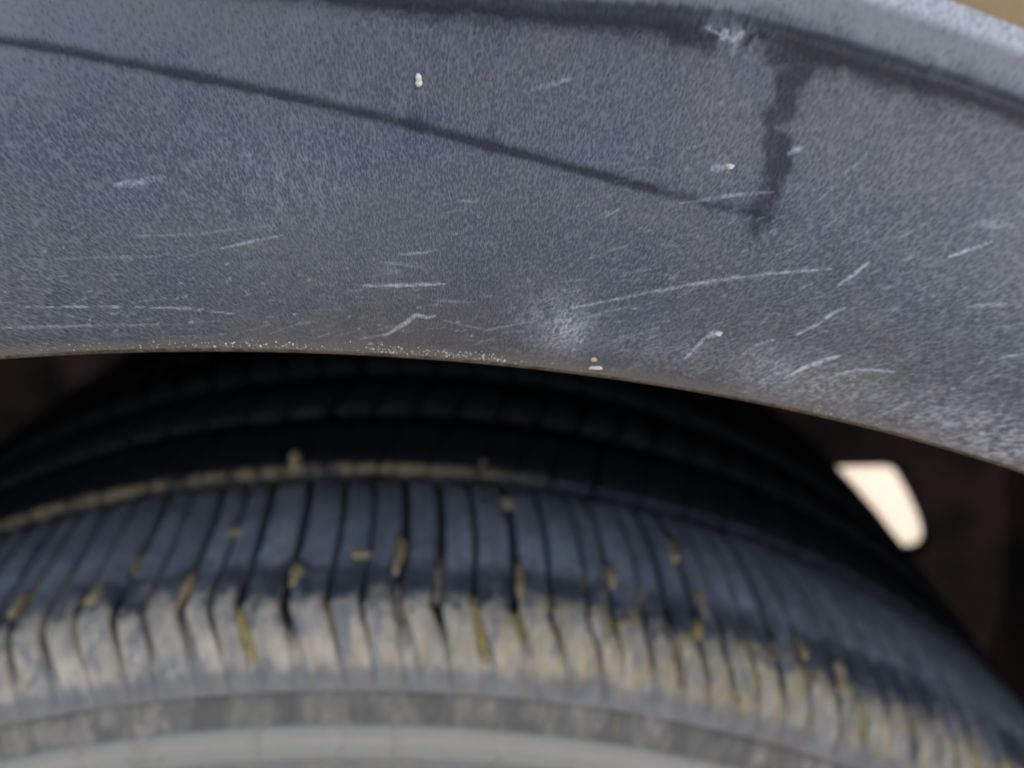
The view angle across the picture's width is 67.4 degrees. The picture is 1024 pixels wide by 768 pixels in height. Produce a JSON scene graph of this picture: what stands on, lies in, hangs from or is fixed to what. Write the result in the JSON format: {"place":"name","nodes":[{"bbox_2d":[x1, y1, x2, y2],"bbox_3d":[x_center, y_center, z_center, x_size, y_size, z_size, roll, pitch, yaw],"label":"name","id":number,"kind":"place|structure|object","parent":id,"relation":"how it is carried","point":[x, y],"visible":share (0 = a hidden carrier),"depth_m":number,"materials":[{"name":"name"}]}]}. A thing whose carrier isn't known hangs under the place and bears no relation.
{"place":"outdoors","nodes":[
{"label":"outdoors","id":0,"kind":"place"},
{"bbox_2d":[838,466,920,543],"bbox_3d":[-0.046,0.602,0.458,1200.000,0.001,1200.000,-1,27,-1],"label":"ground","id":1,"kind":"structure","parent":0,"point":[882,490],"depth_m":1.27,"materials":[{"name":"white"}]},
{"bbox_2d":[0,0,1023,767],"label":"parked car","id":2,"kind":"object","parent":1,"relation":"on","point":[328,438],"visible":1,"depth_m":0.15,"materials":[{"name":"plastic"}]},
{"bbox_2d":[415,73,422,87],"bbox_3d":[-0.013,-0.044,0.110,0.001,0.002,0.001,-2,-18,-7],"label":"grit grain","id":3,"kind":"object","parent":2,"relation":"on","point":[418,83],"visible":1,"depth_m":0.11},
{"bbox_2d":[726,164,734,169],"bbox_3d":[0.032,-0.032,0.113,0.001,0.001,0.001,-5,-10,-10],"label":"grit grain","id":4,"kind":"object","parent":2,"relation":"on","point":[729,166],"visible":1,"depth_m":0.11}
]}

